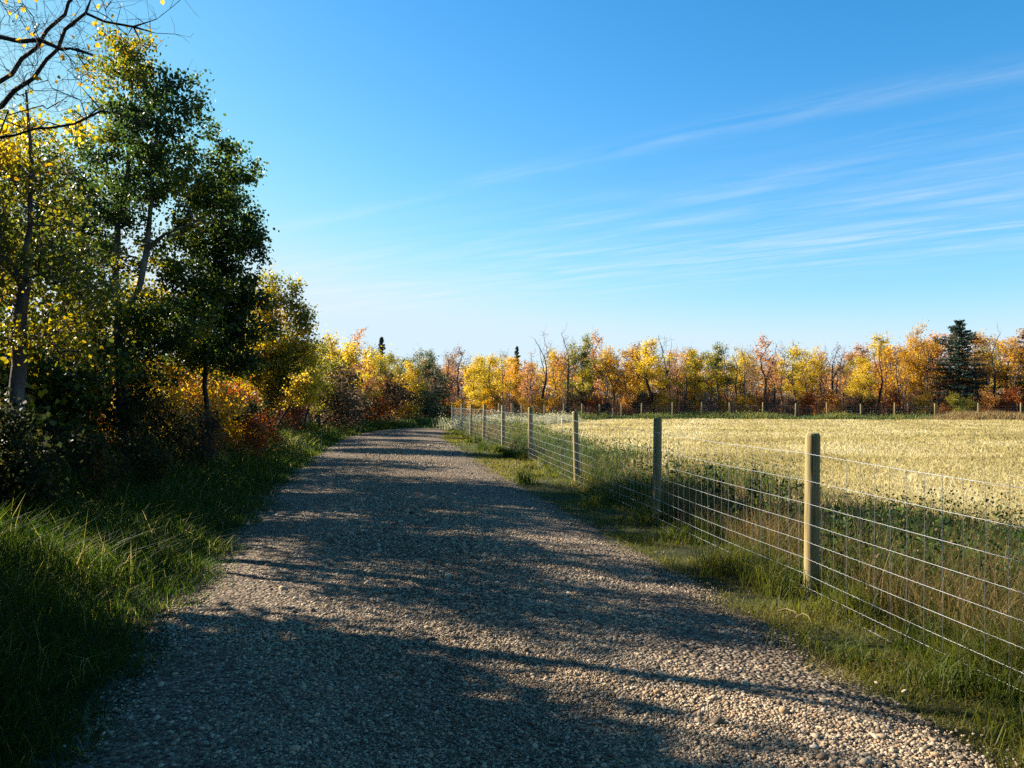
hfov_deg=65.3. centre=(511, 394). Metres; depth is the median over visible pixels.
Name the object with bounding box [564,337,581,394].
aspen tree
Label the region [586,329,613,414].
aspen tree
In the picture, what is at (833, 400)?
bush
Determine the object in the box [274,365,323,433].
young aspen
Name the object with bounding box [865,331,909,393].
aspen tree
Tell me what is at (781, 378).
aspen tree
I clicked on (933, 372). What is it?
aspen tree
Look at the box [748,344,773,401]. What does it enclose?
aspen tree
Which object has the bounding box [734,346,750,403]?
aspen tree
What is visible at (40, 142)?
aspen tree
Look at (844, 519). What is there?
leafy weed
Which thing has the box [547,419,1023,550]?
stubble field
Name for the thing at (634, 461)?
leafy weed
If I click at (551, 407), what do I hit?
bush
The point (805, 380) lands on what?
aspen tree
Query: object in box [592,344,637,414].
aspen tree
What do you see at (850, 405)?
bush
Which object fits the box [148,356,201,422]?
bush
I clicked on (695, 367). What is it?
aspen tree
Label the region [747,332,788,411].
aspen tree
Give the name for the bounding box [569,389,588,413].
bush
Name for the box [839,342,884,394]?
aspen tree
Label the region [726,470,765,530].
leafy weed
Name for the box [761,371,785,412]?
bare tree
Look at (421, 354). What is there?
aspen tree
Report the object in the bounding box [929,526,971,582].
leafy weed
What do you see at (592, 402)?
bush
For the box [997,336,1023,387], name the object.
aspen tree
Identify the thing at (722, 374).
aspen tree
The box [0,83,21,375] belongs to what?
aspen tree
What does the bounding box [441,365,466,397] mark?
aspen tree
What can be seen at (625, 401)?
bush
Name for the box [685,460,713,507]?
leafy weed
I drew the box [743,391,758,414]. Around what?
bush
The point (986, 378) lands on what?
aspen tree
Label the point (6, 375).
bush
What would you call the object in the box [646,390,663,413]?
bush
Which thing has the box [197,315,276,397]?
aspen tree
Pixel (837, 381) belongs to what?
aspen tree
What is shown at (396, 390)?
bush
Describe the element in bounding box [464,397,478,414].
bush
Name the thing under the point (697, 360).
aspen tree
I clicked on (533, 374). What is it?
aspen tree
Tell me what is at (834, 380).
distant wood
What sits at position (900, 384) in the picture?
aspen tree
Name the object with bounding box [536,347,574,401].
aspen tree
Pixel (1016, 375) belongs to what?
aspen tree
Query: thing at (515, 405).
bush
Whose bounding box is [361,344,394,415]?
aspen tree
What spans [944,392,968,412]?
bush
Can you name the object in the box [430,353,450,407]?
aspen tree
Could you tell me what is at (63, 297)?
bush
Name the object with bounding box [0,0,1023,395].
sky
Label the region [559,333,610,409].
aspen tree
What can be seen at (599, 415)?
wire fence
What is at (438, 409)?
bush
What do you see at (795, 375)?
aspen tree
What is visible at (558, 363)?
aspen tree
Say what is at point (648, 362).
aspen tree
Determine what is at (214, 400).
bush
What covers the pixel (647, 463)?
leafy weed
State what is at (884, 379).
aspen tree
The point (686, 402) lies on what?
bush
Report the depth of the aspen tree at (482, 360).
82.38 m
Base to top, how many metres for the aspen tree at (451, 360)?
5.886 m
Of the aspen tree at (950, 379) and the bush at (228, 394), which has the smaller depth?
the bush at (228, 394)
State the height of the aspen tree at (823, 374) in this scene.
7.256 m
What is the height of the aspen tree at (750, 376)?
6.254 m
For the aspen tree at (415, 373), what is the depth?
55.99 m
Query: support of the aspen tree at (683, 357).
on the ground at (672, 552)
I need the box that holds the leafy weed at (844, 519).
[824,494,872,552]
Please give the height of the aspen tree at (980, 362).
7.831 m
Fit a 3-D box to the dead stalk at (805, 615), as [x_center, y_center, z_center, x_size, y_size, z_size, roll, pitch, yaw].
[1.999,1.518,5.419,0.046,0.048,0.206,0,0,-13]
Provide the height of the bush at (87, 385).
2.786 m
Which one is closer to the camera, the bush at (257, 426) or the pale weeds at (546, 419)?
the bush at (257, 426)
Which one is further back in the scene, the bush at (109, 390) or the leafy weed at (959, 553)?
the bush at (109, 390)
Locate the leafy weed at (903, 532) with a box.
[892,502,935,559]
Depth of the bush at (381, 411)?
45.70 m
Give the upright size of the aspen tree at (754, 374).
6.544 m
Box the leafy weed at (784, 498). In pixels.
[777,487,803,541]
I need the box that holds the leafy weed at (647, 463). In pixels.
[638,453,652,473]
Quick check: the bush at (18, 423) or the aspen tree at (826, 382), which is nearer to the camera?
the bush at (18, 423)
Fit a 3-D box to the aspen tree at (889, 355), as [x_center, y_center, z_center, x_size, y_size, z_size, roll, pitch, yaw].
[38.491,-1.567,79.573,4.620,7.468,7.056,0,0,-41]
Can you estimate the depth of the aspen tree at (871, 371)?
75.80 m
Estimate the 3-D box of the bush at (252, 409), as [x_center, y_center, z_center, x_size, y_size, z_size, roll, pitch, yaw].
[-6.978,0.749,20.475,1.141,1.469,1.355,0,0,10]
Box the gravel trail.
[28,416,1002,767]
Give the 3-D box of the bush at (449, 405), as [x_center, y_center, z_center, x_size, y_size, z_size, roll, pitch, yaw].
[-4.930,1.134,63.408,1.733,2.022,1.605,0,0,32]
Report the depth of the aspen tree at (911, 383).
76.89 m
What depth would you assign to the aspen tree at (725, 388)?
76.02 m
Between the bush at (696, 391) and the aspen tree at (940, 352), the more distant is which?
the aspen tree at (940, 352)
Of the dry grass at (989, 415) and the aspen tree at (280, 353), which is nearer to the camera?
the aspen tree at (280, 353)
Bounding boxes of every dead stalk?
[777,608,800,619]
[796,613,812,625]
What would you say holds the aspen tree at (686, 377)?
on the ground at (672, 552)
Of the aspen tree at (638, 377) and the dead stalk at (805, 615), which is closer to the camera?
the dead stalk at (805, 615)
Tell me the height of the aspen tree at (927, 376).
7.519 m
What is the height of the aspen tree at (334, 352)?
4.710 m
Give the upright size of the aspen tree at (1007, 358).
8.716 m
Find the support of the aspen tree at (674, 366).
on the ground at (672, 552)
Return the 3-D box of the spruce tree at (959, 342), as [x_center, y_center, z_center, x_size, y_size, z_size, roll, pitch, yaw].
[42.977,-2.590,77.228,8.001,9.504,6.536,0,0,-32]
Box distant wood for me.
[433,367,1019,411]
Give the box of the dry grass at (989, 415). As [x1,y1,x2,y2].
[908,409,1023,419]
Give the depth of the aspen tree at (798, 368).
76.86 m
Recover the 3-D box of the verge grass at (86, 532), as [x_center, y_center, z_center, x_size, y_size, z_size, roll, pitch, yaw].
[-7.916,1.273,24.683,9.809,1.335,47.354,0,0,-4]
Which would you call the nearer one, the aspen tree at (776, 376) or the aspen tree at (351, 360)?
the aspen tree at (351, 360)
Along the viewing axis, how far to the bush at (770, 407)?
74.98 m
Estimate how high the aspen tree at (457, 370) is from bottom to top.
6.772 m
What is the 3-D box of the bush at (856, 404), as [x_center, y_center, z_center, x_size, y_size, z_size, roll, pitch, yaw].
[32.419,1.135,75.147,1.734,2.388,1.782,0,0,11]
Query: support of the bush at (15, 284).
on the ground at (672, 552)
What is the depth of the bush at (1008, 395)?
72.89 m
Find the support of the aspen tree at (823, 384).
on the ground at (672, 552)
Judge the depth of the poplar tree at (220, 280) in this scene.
14.96 m
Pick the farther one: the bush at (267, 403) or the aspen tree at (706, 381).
the aspen tree at (706, 381)
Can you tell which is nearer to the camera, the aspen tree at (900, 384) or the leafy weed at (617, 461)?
the leafy weed at (617, 461)
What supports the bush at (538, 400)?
on the ground at (672, 552)
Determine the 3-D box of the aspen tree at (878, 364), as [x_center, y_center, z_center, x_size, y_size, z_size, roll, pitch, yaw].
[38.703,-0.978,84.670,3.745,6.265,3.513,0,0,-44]
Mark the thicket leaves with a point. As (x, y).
(452, 402)
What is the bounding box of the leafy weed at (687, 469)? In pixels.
[676,455,697,484]
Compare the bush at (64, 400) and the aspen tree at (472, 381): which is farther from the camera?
the aspen tree at (472, 381)
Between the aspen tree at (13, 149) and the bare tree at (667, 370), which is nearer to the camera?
the aspen tree at (13, 149)
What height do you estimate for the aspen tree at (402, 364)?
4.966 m
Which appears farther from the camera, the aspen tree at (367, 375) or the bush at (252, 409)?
the aspen tree at (367, 375)
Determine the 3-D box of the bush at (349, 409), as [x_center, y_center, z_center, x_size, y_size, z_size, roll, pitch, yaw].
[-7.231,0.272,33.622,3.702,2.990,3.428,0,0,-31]
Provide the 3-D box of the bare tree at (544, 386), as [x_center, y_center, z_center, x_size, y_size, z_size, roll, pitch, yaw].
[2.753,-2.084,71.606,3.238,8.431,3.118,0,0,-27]
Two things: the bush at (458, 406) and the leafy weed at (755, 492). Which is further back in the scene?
the bush at (458, 406)
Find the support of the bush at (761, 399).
on the ground at (672, 552)
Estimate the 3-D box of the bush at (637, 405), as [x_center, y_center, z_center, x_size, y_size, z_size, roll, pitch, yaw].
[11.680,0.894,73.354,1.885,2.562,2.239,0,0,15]
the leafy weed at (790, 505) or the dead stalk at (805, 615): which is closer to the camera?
the dead stalk at (805, 615)
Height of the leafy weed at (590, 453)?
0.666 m
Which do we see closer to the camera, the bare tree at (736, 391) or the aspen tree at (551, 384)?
the bare tree at (736, 391)
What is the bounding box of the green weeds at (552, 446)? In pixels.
[455,419,1023,660]
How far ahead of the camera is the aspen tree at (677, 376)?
79.83 m
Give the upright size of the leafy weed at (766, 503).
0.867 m
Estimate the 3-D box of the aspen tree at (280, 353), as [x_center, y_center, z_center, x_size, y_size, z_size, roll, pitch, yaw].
[-7.180,-1.252,24.024,3.270,5.340,2.648,0,0,0]
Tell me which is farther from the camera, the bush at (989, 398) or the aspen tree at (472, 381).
the aspen tree at (472, 381)
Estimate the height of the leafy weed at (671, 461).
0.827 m
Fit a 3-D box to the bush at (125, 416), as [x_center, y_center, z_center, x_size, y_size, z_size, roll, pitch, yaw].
[-6.392,0.392,13.239,1.553,1.957,1.982,0,0,9]
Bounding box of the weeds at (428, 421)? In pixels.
[338,409,1019,428]
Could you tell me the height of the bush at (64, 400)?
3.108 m
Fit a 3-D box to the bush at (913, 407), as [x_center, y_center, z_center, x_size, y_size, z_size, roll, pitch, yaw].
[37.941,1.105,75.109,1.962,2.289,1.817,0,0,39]
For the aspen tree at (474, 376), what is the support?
on the ground at (672, 552)
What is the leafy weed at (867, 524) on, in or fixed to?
on the ground at (672, 552)
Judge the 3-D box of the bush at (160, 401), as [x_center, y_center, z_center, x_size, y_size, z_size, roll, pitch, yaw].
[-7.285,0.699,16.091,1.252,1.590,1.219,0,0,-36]
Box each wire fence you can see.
[451,404,1023,690]
[457,402,1021,418]
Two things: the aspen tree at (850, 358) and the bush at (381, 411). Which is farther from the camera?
the aspen tree at (850, 358)
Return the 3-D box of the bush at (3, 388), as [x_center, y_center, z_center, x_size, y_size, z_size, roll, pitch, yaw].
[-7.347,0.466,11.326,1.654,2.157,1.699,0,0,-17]
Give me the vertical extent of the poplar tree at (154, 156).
8.158 m
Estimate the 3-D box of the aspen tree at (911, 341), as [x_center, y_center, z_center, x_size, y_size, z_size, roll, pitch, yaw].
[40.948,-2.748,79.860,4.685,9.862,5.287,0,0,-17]
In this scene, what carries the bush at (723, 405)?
on the ground at (672, 552)
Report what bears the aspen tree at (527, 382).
on the ground at (672, 552)
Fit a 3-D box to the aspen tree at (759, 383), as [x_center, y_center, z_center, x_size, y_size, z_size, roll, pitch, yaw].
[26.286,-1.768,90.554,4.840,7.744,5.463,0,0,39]
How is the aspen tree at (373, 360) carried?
on the ground at (672, 552)
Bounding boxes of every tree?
[0,0,197,181]
[0,79,155,488]
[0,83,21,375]
[0,101,102,280]
[0,103,130,338]
[0,120,130,361]
[6,16,239,454]
[92,260,243,388]
[142,133,290,457]
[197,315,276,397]
[223,264,330,423]
[229,376,257,414]
[290,347,332,429]
[309,334,344,427]
[318,330,356,413]
[330,338,391,408]
[347,326,373,382]
[352,370,382,418]
[357,348,390,409]
[358,348,375,364]
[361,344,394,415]
[378,336,386,366]
[383,349,408,404]
[390,356,421,416]
[393,361,428,416]
[406,343,434,387]
[412,349,451,409]
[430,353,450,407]
[434,352,459,403]
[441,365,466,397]
[442,361,458,403]
[447,341,473,400]
[458,364,491,403]
[460,353,497,398]
[461,355,489,412]
[471,352,515,410]
[491,354,513,399]
[494,349,509,404]
[496,356,526,413]
[511,363,544,401]
[514,346,522,387]
[519,359,536,400]
[521,346,542,406]
[522,361,545,403]
[527,332,558,412]
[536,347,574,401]
[542,351,582,406]
[544,351,570,399]
[552,325,581,413]
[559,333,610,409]
[561,352,601,393]
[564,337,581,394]
[575,351,600,398]
[584,355,604,399]
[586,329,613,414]
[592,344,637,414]
[596,352,617,394]
[597,344,619,398]
[597,345,619,412]
[612,343,648,415]
[612,349,631,395]
[616,343,655,409]
[632,336,675,413]
[632,341,649,395]
[648,359,675,401]
[653,358,682,413]
[655,335,675,409]
[666,343,687,406]
[669,349,718,406]
[671,348,711,402]
[673,347,707,393]
[676,347,696,411]
[697,341,742,408]
[701,352,735,397]
[702,350,718,402]
[705,353,734,405]
[711,352,765,407]
[718,341,739,402]
[727,345,763,392]
[728,342,747,409]
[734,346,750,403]
[743,355,761,394]
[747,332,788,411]
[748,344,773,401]
[757,359,789,403]
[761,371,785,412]
[762,356,779,395]
[770,343,820,399]
[775,341,796,411]
[779,340,813,400]
[788,362,810,414]
[792,351,816,415]
[793,346,830,409]
[812,343,833,414]
[813,352,829,398]
[817,353,835,398]
[819,345,845,394]
[825,348,857,409]
[827,342,851,405]
[828,353,876,401]
[834,356,878,414]
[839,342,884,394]
[857,357,883,406]
[860,350,880,414]
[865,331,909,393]
[866,342,932,405]
[871,341,891,416]
[876,350,896,402]
[880,355,919,398]
[883,342,925,411]
[889,346,915,410]
[897,319,946,397]
[904,343,960,412]
[909,330,984,402]
[911,319,1004,410]
[916,339,942,405]
[922,333,992,394]
[947,329,1010,399]
[963,346,993,404]
[965,344,993,410]
[971,335,1010,407]
[979,337,1023,396]
[979,343,997,390]
[982,330,1009,408]
[995,328,1023,391]
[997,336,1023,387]
[998,340,1023,388]
[1003,345,1023,404]
[1004,334,1023,408]
[1005,345,1023,408]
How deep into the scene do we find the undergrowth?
75.56 m
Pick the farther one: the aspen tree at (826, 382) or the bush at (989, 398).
the aspen tree at (826, 382)
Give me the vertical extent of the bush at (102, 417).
2.952 m
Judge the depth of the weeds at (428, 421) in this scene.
67.33 m
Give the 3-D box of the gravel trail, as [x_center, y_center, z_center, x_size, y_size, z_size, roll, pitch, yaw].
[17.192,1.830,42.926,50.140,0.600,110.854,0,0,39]
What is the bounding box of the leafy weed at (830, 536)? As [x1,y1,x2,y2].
[797,492,848,570]
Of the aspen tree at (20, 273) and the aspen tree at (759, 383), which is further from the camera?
the aspen tree at (759, 383)
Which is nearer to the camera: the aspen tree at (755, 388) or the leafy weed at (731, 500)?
the leafy weed at (731, 500)
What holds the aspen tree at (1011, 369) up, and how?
on the ground at (672, 552)
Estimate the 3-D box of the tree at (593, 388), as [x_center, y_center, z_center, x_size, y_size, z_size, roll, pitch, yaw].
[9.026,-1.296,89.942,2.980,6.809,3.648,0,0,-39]
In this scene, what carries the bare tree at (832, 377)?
on the ground at (672, 552)
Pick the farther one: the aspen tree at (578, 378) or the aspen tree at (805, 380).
the aspen tree at (578, 378)
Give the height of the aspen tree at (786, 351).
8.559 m
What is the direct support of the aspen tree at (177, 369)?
on the ground at (672, 552)
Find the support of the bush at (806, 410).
on the ground at (672, 552)
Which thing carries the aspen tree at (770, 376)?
on the ground at (672, 552)
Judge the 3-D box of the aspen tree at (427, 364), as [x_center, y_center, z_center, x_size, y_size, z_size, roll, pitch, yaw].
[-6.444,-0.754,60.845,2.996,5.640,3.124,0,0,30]
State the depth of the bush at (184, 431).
14.03 m
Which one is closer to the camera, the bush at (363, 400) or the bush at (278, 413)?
the bush at (278, 413)
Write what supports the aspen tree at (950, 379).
on the ground at (672, 552)
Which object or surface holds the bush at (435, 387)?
on the ground at (672, 552)
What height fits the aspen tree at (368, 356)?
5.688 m
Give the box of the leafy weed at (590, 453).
[584,444,602,462]
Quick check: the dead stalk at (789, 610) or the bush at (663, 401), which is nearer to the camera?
the dead stalk at (789, 610)
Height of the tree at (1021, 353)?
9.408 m
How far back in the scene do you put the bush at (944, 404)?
74.37 m
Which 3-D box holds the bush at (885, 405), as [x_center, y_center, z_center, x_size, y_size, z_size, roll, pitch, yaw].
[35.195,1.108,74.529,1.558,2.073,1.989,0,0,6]
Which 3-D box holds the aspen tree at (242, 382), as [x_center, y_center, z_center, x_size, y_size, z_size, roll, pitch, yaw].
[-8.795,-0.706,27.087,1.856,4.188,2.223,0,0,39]
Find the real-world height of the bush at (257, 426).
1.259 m
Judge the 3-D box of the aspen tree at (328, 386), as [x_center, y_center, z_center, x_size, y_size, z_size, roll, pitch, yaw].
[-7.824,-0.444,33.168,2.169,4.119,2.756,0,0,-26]
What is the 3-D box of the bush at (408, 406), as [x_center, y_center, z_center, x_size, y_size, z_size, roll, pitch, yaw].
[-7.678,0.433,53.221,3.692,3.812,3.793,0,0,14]
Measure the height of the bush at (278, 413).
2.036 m
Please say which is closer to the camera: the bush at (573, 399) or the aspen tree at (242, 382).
the aspen tree at (242, 382)
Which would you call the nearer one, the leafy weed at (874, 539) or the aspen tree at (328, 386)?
the leafy weed at (874, 539)
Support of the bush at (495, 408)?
on the ground at (672, 552)
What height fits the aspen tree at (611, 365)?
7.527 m
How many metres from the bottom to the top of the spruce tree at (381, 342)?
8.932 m
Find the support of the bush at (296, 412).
on the ground at (672, 552)
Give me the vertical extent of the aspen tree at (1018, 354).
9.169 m
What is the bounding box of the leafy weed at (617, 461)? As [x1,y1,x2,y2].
[612,447,625,472]
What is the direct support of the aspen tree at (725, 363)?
on the ground at (672, 552)
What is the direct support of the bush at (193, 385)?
on the ground at (672, 552)
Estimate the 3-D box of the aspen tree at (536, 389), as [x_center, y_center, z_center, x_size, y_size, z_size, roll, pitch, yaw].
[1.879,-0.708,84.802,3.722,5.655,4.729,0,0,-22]
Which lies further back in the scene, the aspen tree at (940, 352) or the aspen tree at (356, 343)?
the aspen tree at (940, 352)
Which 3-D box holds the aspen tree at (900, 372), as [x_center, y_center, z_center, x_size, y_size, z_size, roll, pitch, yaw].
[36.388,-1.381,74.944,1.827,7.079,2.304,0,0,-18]
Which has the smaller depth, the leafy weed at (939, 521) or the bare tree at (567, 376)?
the leafy weed at (939, 521)
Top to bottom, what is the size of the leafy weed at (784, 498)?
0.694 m
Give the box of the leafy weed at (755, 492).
[743,469,771,510]
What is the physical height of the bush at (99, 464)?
1.154 m
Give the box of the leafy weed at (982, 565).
[970,548,1012,601]
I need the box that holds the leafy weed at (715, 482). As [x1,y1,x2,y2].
[702,459,723,504]
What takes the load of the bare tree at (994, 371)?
on the ground at (672, 552)
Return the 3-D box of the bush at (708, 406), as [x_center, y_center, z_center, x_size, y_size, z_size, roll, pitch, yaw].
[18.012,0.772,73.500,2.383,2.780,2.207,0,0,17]
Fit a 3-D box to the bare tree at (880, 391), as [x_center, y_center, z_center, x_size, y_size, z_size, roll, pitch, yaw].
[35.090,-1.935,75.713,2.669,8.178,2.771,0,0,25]
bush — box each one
[0,281,111,431]
[0,282,38,403]
[0,305,67,435]
[0,355,60,463]
[0,359,34,407]
[0,387,93,524]
[0,410,69,523]
[1,311,152,478]
[32,389,81,463]
[54,421,147,511]
[56,335,158,442]
[60,370,115,451]
[75,364,174,465]
[110,352,191,439]
[133,393,179,447]
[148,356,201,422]
[152,409,215,472]
[161,397,232,467]
[167,370,258,453]
[170,365,258,436]
[171,364,215,409]
[190,375,260,432]
[227,411,287,464]
[228,396,261,437]
[245,385,294,427]
[248,388,295,434]
[275,393,308,430]
[301,354,380,427]
[308,366,383,430]
[344,383,375,425]
[357,369,403,422]
[370,371,422,422]
[377,374,425,417]
[408,375,450,418]
[412,365,457,417]
[446,397,459,415]
[453,398,469,415]
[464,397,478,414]
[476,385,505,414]
[487,400,500,414]
[510,398,524,413]
[518,397,534,414]
[530,394,548,414]
[541,394,559,412]
[555,384,580,415]
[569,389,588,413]
[584,392,604,414]
[598,402,615,414]
[616,392,636,415]
[628,392,648,415]
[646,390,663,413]
[650,389,677,414]
[674,394,693,412]
[684,386,708,413]
[695,388,719,412]
[717,397,731,412]
[733,394,751,413]
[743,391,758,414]
[752,392,768,412]
[767,398,779,414]
[780,391,798,414]
[797,389,817,415]
[811,398,824,414]
[819,388,845,414]
[843,400,857,415]
[851,396,867,414]
[863,394,881,415]
[880,386,904,414]
[881,397,893,415]
[906,387,938,415]
[906,395,924,413]
[936,401,952,414]
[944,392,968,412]
[961,397,979,413]
[971,385,1005,413]
[993,386,1023,413]
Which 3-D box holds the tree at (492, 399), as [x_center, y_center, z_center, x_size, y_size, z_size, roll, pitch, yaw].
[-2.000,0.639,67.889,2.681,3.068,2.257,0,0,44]
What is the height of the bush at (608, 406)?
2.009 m
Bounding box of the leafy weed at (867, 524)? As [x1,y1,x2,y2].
[838,496,885,565]
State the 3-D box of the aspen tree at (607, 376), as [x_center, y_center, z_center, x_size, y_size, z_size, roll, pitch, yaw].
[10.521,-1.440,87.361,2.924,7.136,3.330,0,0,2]
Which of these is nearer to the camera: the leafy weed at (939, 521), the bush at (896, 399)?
the leafy weed at (939, 521)
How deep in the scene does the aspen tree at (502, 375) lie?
70.91 m
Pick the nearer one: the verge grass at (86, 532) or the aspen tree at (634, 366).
the verge grass at (86, 532)
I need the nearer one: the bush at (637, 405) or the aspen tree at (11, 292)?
the aspen tree at (11, 292)
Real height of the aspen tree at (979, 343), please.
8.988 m
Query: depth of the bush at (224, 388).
19.16 m
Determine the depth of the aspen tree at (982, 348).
84.82 m
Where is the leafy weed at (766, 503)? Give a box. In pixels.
[749,465,788,535]
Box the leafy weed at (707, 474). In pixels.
[700,462,716,492]
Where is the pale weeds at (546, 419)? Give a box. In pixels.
[433,409,585,429]
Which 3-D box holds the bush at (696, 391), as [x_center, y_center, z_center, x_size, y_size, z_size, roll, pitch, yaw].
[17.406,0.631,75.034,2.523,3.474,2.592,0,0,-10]
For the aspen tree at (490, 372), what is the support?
on the ground at (672, 552)
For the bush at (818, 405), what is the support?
on the ground at (672, 552)
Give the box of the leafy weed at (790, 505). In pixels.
[775,479,804,531]
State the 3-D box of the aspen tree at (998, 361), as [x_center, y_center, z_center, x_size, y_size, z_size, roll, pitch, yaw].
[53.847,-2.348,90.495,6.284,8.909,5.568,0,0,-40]
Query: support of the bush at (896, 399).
on the ground at (672, 552)
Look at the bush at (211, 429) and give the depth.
14.92 m
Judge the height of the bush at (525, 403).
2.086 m
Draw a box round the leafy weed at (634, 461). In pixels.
[623,445,643,474]
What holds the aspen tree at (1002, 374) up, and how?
on the ground at (672, 552)
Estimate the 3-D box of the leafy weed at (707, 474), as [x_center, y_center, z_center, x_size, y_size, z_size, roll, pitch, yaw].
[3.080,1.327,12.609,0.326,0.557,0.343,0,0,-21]
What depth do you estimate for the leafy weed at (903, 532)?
6.95 m
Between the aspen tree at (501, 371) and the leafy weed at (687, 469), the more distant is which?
the aspen tree at (501, 371)
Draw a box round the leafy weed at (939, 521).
[889,495,954,576]
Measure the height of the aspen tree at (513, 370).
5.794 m
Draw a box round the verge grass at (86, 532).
[0,417,427,767]
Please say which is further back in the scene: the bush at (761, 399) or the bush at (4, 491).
the bush at (761, 399)
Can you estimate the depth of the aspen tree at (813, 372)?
77.91 m
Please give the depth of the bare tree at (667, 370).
76.97 m
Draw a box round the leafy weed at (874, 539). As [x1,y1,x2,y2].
[861,509,899,569]
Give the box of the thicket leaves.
[25,383,1023,446]
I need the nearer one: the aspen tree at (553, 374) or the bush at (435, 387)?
the bush at (435, 387)
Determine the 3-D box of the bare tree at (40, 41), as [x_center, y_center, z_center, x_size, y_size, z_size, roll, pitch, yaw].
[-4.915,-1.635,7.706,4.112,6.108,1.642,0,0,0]
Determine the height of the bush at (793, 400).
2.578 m
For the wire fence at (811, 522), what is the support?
on the ground at (672, 552)
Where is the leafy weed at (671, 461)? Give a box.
[663,447,682,483]
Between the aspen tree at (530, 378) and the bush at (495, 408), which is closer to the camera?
the bush at (495, 408)
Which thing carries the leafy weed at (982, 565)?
on the ground at (672, 552)
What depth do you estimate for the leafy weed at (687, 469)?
13.47 m
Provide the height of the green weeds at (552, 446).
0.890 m
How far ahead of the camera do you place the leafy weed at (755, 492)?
10.23 m
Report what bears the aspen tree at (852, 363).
on the ground at (672, 552)
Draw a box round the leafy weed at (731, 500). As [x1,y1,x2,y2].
[722,484,747,519]
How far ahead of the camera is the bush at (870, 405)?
74.37 m
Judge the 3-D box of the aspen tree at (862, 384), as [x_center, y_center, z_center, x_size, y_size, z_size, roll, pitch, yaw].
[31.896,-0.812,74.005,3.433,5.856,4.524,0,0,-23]
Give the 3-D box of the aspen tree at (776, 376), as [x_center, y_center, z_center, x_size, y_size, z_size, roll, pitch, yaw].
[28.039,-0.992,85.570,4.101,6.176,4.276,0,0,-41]
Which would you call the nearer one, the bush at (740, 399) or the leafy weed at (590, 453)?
the leafy weed at (590, 453)
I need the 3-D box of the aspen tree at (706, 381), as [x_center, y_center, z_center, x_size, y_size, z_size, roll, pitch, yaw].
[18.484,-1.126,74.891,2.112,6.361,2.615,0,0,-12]
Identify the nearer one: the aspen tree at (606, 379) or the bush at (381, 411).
the bush at (381, 411)
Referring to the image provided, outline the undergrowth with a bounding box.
[0,369,1023,461]
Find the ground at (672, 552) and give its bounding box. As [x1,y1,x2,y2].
[0,396,1023,767]
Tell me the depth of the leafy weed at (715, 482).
11.00 m
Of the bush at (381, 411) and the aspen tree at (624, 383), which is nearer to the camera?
the bush at (381, 411)
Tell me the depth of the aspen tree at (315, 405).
29.98 m
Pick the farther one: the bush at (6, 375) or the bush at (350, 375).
the bush at (350, 375)
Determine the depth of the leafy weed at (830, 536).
6.93 m
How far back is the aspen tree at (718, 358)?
76.74 m
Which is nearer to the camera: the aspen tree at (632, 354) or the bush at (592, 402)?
the bush at (592, 402)
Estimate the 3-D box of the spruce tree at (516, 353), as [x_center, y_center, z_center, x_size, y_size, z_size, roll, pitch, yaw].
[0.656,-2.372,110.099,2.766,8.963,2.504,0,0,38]
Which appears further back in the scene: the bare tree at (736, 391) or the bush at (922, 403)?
the bare tree at (736, 391)
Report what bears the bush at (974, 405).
on the ground at (672, 552)
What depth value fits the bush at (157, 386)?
18.10 m
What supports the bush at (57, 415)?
on the ground at (672, 552)
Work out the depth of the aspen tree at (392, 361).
54.84 m
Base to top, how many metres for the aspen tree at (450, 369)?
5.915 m
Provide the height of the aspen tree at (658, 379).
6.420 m
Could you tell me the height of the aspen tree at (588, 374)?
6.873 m

